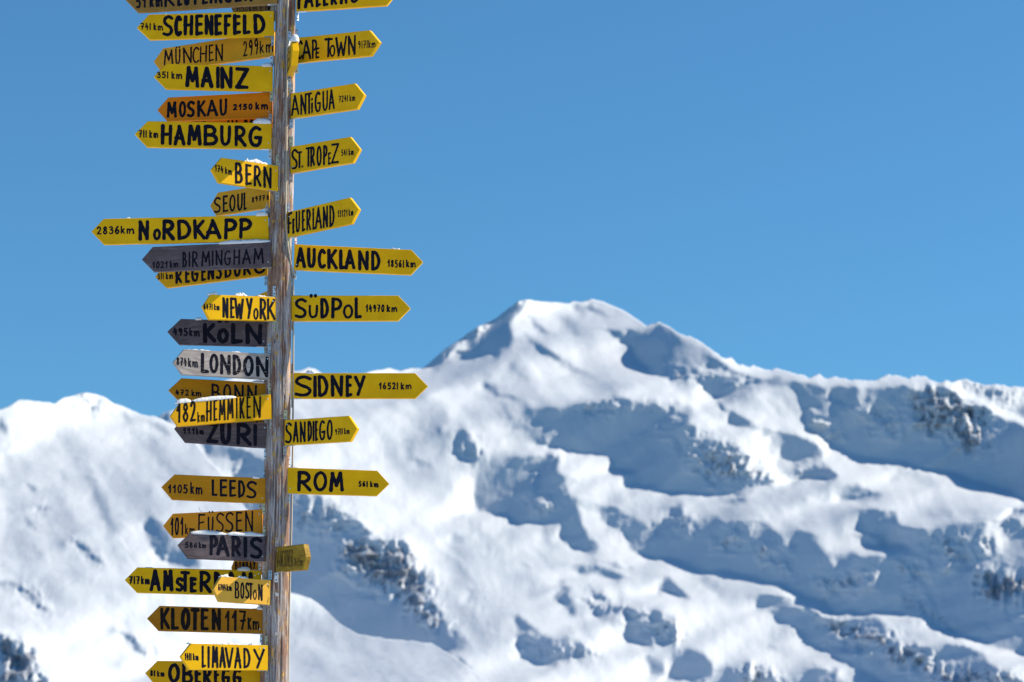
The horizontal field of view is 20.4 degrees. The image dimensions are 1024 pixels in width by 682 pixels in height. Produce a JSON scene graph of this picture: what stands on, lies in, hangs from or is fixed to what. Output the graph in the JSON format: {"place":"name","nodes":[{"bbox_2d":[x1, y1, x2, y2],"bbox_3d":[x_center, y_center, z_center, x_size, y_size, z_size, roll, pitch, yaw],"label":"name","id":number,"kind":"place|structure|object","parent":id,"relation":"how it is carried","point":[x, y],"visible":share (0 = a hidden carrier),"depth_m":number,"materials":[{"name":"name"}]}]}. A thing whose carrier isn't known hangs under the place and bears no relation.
{"place":"outdoors","nodes":[
{"label":"outdoors","id":0,"kind":"place"},
{"bbox_2d":[0,393,488,681],"bbox_3d":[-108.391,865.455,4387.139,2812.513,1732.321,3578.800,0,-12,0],"label":"mountain","id":1,"kind":"structure","parent":0,"point":[89,507],"depth_m":4142.46,"materials":[{"name":"white snow"}]},
{"bbox_2d":[0,0,1023,417],"label":"sky","id":2,"kind":"structure","parent":0,"point":[808,188],"materials":[{"name":"blue"}]},
{"bbox_2d":[158,299,1023,681],"bbox_3d":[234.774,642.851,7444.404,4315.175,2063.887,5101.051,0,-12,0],"label":"mountain","id":3,"kind":"structure","parent":0,"point":[590,491],"depth_m":6751.15,"materials":[{"name":"white snow"}]},
{"bbox_3d":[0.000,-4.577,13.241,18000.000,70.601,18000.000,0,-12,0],"label":"snow ground","id":4,"kind":"structure","parent":0,"visible":0},
{"bbox_2d":[260,0,295,681],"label":"wooden post","id":5,"kind":"object","parent":4,"relation":"on","point":[276,519],"visible":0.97,"depth_m":16.26,"materials":[{"name":"wood"}]},
{"bbox_2d":[92,205,268,244],"bbox_3d":[-1.917,-0.646,16.463,1.026,0.269,0.036,-1,-12,-2],"label":"arrow sign","id":6,"kind":"object","parent":5,"relation":"attached to","point":[167,230],"visible":1,"depth_m":16.45,"materials":[{"name":"yellow paint"}]},
{"bbox_2d":[255,211,267,215],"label":"snow patch","id":7,"kind":"object","parent":6,"relation":"on","point":[261,213],"visible":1,"depth_m":16.48,"materials":[{"name":"white snow"}]},
{"bbox_2d":[125,562,261,605],"bbox_3d":[-1.795,1.357,16.051,0.776,0.259,0.037,2,-12,-4],"label":"arrow sign","id":8,"kind":"object","parent":5,"relation":"attached to","point":[171,581],"visible":0.86,"depth_m":16.04,"materials":[{"name":"yellow paint"}]},
{"bbox_2d":[237,567,249,570],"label":"snow patch","id":9,"kind":"object","parent":8,"relation":"on","point":[243,569],"visible":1,"depth_m":16.07,"materials":[{"name":"white snow"}]},
{"bbox_2d":[126,0,277,13],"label":"arrow sign","id":10,"kind":"object","parent":5,"relation":"attached to","point":[146,6],"visible":1,"depth_m":16.70,"materials":[{"name":"yellow paint"}]},
{"bbox_2d":[145,661,259,681],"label":"arrow sign","id":11,"kind":"object","parent":5,"relation":"attached to","point":[167,671],"visible":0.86,"depth_m":15.96,"materials":[{"name":"yellow paint"}]},
{"bbox_2d":[135,114,271,158],"bbox_3d":[-1.794,-1.202,16.571,0.799,0.270,0.037,1,-12,-4],"label":"arrow sign","id":12,"kind":"object","parent":5,"relation":"attached to","point":[198,135],"visible":1,"depth_m":16.55,"materials":[{"name":"yellow paint"}]},
{"bbox_2d":[253,118,270,123],"bbox_3d":[-1.459,-1.282,16.609,0.112,0.040,0.038,1,-12,-4],"label":"snow patch","id":13,"kind":"object","parent":12,"relation":"on","point":[261,121],"visible":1,"depth_m":16.59,"materials":[{"name":"white snow"}]},
{"bbox_2d":[147,605,262,642],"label":"arrow sign","id":14,"kind":"object","parent":5,"relation":"attached to","point":[203,619],"visible":1,"depth_m":15.94,"materials":[{"name":"yellow paint"}]},
{"bbox_2d":[137,5,273,45],"bbox_3d":[-1.798,-1.856,16.723,0.806,0.272,0.029,-2,-12,-4],"label":"arrow sign","id":15,"kind":"object","parent":5,"relation":"attached to","point":[191,26],"visible":1,"depth_m":16.71,"materials":[{"name":"yellow paint"}]},
{"bbox_2d":[142,241,271,272],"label":"arrow sign","id":16,"kind":"object","parent":5,"relation":"attached to","point":[205,257],"visible":1,"depth_m":16.42,"materials":[{"name":"grey wood"}]},
{"bbox_2d":[217,239,269,243],"bbox_3d":[-1.549,-0.572,16.443,0.315,0.030,0.038,-2,-12,3],"label":"snow patch","id":17,"kind":"object","parent":16,"relation":"on","point":[243,241],"visible":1,"depth_m":16.43,"materials":[{"name":"white snow"}]},
{"bbox_2d":[155,268,267,288],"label":"arrow sign","id":18,"kind":"object","parent":5,"relation":"attached to","point":[168,280],"visible":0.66,"depth_m":16.70,"materials":[{"name":"yellow paint"}]},
{"bbox_2d":[163,504,262,538],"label":"arrow sign","id":19,"kind":"object","parent":5,"relation":"attached to","point":[180,525],"visible":0.96,"depth_m":16.28,"materials":[{"name":"yellow paint"}]},
{"bbox_2d":[154,56,272,101],"bbox_3d":[-1.746,-1.546,16.660,0.698,0.278,0.029,1,-12,-3],"label":"arrow sign","id":20,"kind":"object","parent":5,"relation":"attached to","point":[236,78],"visible":1,"depth_m":16.65,"materials":[{"name":"yellow paint"}]},
{"bbox_2d":[262,63,271,66],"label":"snow patch","id":21,"kind":"object","parent":20,"relation":"on","point":[266,65],"visible":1,"depth_m":16.68,"materials":[{"name":"white snow"}]},
{"bbox_2d":[161,469,265,513],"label":"arrow sign","id":22,"kind":"object","parent":5,"relation":"attached to","point":[214,488],"visible":1,"depth_m":16.10,"materials":[{"name":"yellow paint"}]},
{"bbox_2d":[154,30,274,69],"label":"arrow sign","id":23,"kind":"object","parent":5,"relation":"attached to","point":[224,51],"visible":0.96,"depth_m":16.90,"materials":[{"name":"paint"}]},
{"bbox_2d":[158,92,272,122],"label":"arrow sign","id":24,"kind":"object","parent":5,"relation":"attached to","point":[244,106],"visible":1,"depth_m":16.74,"materials":[{"name":"orange paint"}]},
{"bbox_2d":[167,319,266,352],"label":"arrow sign","id":25,"kind":"object","parent":5,"relation":"attached to","point":[194,332],"visible":1,"depth_m":16.34,"materials":[{"name":"grey wood"}]},
{"bbox_2d":[168,378,265,400],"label":"arrow sign","id":26,"kind":"object","parent":5,"relation":"attached to","point":[190,389],"visible":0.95,"depth_m":16.26,"materials":[{"name":"yellow paint"}]},
{"bbox_2d":[252,380,264,382],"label":"snow patch","id":27,"kind":"object","parent":26,"relation":"on","point":[258,381],"visible":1,"depth_m":16.29,"materials":[{"name":"white snow"}]},
{"bbox_2d":[174,420,266,458],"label":"arrow sign","id":28,"kind":"object","parent":5,"relation":"attached to","point":[246,434],"visible":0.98,"depth_m":16.19,"materials":[{"name":"grey wood"}]},
{"bbox_2d":[170,385,271,428],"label":"arrow sign","id":29,"kind":"object","parent":5,"relation":"attached to","point":[242,409],"visible":1,"depth_m":16.08,"materials":[{"name":"yellow paint"}]},
{"bbox_2d":[175,398,190,404],"bbox_3d":[-1.851,0.339,16.001,0.093,0.031,0.037,-4,-9,-25],"label":"snow patch","id":30,"kind":"object","parent":29,"relation":"on","point":[184,400],"visible":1,"depth_m":15.98,"materials":[{"name":"white snow"}]},
{"bbox_2d":[192,395,235,401],"bbox_3d":[-1.687,0.326,16.078,0.271,0.030,0.037,-5,-9,-25],"label":"snow patch","id":31,"kind":"object","parent":29,"relation":"on","point":[209,398],"visible":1,"depth_m":16.06,"materials":[{"name":"white snow"}]},
{"bbox_2d":[172,343,270,388],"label":"arrow sign","id":32,"kind":"object","parent":5,"relation":"attached to","point":[222,364],"visible":1,"depth_m":16.15,"materials":[{"name":"grey wood"}]},
{"bbox_2d":[178,526,265,571],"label":"arrow sign","id":33,"kind":"object","parent":5,"relation":"attached to","point":[226,547],"visible":1,"depth_m":15.96,"materials":[{"name":"grey wood"}]},
{"bbox_2d":[190,530,225,534],"bbox_3d":[-1.703,1.075,15.951,0.214,0.032,0.038,4,-13,-22],"label":"snow patch","id":34,"kind":"object","parent":33,"relation":"on","point":[205,532],"visible":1,"depth_m":15.93,"materials":[{"name":"white snow"}]},
{"bbox_2d":[227,531,264,535],"bbox_3d":[-1.502,1.088,16.031,0.228,0.031,0.038,4,-13,-22],"label":"snow patch","id":35,"kind":"object","parent":33,"relation":"on","point":[249,533],"visible":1,"depth_m":16.02,"materials":[{"name":"white snow"}]},
{"bbox_2d":[179,636,267,679],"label":"arrow sign","id":36,"kind":"object","parent":5,"relation":"attached to","point":[192,656],"visible":1,"depth_m":15.78,"materials":[{"name":"yellow paint"}]},
{"bbox_2d":[213,642,239,644],"bbox_3d":[-1.588,1.683,15.808,0.173,0.018,0.029,5,-13,-28],"label":"snow patch","id":37,"kind":"object","parent":36,"relation":"on","point":[222,643],"visible":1,"depth_m":15.80,"materials":[{"name":"white snow"}]},
{"bbox_2d":[194,119,254,122],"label":"arrow sign","id":38,"kind":"object","parent":5,"relation":"attached to","point":[243,121],"visible":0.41,"depth_m":16.82,"materials":[{"name":"orange paint"}]},
{"bbox_2d":[201,286,277,330],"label":"arrow sign","id":39,"kind":"object","parent":5,"relation":"attached to","point":[235,308],"visible":1,"depth_m":16.22,"materials":[{"name":"yellow paint"}]},
{"bbox_2d":[235,292,246,295],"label":"snow patch","id":40,"kind":"object","parent":39,"relation":"on","point":[240,294],"visible":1,"depth_m":16.24,"materials":[{"name":"white snow"}]},
{"bbox_2d":[210,188,269,215],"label":"arrow sign","id":41,"kind":"object","parent":5,"relation":"attached to","point":[237,201],"visible":0.98,"depth_m":16.70,"materials":[{"name":"paint"}]},
{"bbox_2d":[212,570,271,613],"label":"arrow sign","id":42,"kind":"object","parent":5,"relation":"attached to","point":[240,590],"visible":1,"depth_m":15.89,"materials":[{"name":"paint"}]},
{"bbox_2d":[210,155,278,199],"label":"arrow sign","id":43,"kind":"object","parent":5,"relation":"attached to","point":[240,173],"visible":1,"depth_m":16.39,"materials":[{"name":"yellow paint"}]},
{"bbox_2d":[245,158,266,163],"bbox_3d":[-1.489,-1.041,16.445,0.163,0.033,0.029,7,-14,-29],"label":"snow patch","id":44,"kind":"object","parent":43,"relation":"on","point":[256,161],"visible":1,"depth_m":16.44,"materials":[{"name":"white snow"}]},
{"bbox_2d":[231,561,261,574],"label":"arrow sign","id":45,"kind":"object","parent":5,"relation":"attached to","point":[251,565],"visible":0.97,"depth_m":16.20,"materials":[{"name":"yellow paint"}]},
{"bbox_2d":[232,5,275,21],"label":"arrow sign","id":46,"kind":"object","parent":5,"relation":"attached to","point":[253,8],"visible":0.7,"depth_m":17.01,"materials":[{"name":"black paint"}]},
{"bbox_2d":[285,0,293,681],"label":"cable","id":47,"kind":"object","parent":5,"relation":"attached to","point":[293,322],"visible":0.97,"depth_m":16.41,"materials":[{"name":"beige plastic"}]},
{"bbox_2d":[287,140,291,256],"bbox_3d":[-1.289,-0.843,16.486,0.011,0.724,0.056,-11,-16,41],"label":"cable","id":48,"kind":"object","parent":5,"relation":"attached to","point":[287,179],"visible":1,"depth_m":16.50,"materials":[{"name":"beige plastic"}]},
{"bbox_2d":[274,537,310,581],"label":"arrow sign","id":49,"kind":"object","parent":5,"relation":"attached to","point":[291,558],"visible":1,"depth_m":15.86,"materials":[{"name":"yellow wood"}]},
{"bbox_2d":[287,31,298,87],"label":"arrow sign","id":50,"kind":"object","parent":5,"relation":"attached to","point":[292,56],"visible":1,"depth_m":16.39,"materials":[{"name":"yellow paint"}]},
{"bbox_2d":[290,34,298,42],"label":"snow patch","id":51,"kind":"object","parent":50,"relation":"on","point":[294,37],"visible":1,"depth_m":16.31,"materials":[{"name":"white snow"}]},
{"bbox_2d":[283,410,358,454],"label":"arrow sign","id":52,"kind":"object","parent":5,"relation":"attached to","point":[325,430],"visible":1,"depth_m":16.07,"materials":[{"name":"yellow paint"}]},
{"bbox_2d":[286,198,360,246],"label":"arrow sign","id":53,"kind":"object","parent":5,"relation":"attached to","point":[326,216],"visible":1,"depth_m":16.31,"materials":[{"name":"yellow paint"}]},
{"bbox_2d":[289,136,361,182],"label":"arrow sign","id":54,"kind":"object","parent":5,"relation":"attached to","point":[325,154],"visible":1,"depth_m":16.42,"materials":[{"name":"yellow paint"}]},
{"bbox_2d":[290,83,365,127],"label":"arrow sign","id":55,"kind":"object","parent":5,"relation":"attached to","point":[332,100],"visible":1,"depth_m":16.46,"materials":[{"name":"yellow paint"}]},
{"bbox_2d":[287,457,388,502],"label":"arrow sign","id":56,"kind":"object","parent":5,"relation":"attached to","point":[310,481],"visible":1,"depth_m":16.16,"materials":[{"name":"yellow paint"}]},
{"bbox_2d":[295,28,381,72],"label":"arrow sign","id":57,"kind":"object","parent":5,"relation":"attached to","point":[343,46],"visible":0.91,"depth_m":16.51,"materials":[{"name":"yellow paint"}]},
{"bbox_2d":[296,0,391,20],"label":"arrow sign","id":58,"kind":"object","parent":5,"relation":"attached to","point":[311,5],"visible":1,"depth_m":16.74,"materials":[{"name":"yellow paint"}]},
{"bbox_2d":[291,286,409,329],"bbox_3d":[-0.928,-0.191,16.395,0.687,0.260,0.029,0,-12,0],"label":"arrow sign","id":59,"kind":"object","parent":5,"relation":"attached to","point":[316,308],"visible":1,"depth_m":16.38,"materials":[{"name":"yellow paint"}]},
{"bbox_2d":[293,237,422,278],"bbox_3d":[-0.891,-0.470,16.476,0.751,0.261,0.029,2,-12,-4],"label":"arrow sign","id":60,"kind":"object","parent":5,"relation":"attached to","point":[317,258],"visible":1,"depth_m":16.46,"materials":[{"name":"yellow paint"}]},
{"bbox_2d":[291,363,427,407],"bbox_3d":[-0.878,0.258,16.306,0.791,0.258,0.031,0,-12,0],"label":"arrow sign","id":61,"kind":"object","parent":5,"relation":"attached to","point":[362,386],"visible":1,"depth_m":16.29,"materials":[{"name":"yellow paint"}]},
{"bbox_2d":[306,370,314,373],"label":"snow patch","id":62,"kind":"object","parent":61,"relation":"on","point":[310,371],"visible":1,"depth_m":16.31,"materials":[{"name":"white snow"}]}
]}

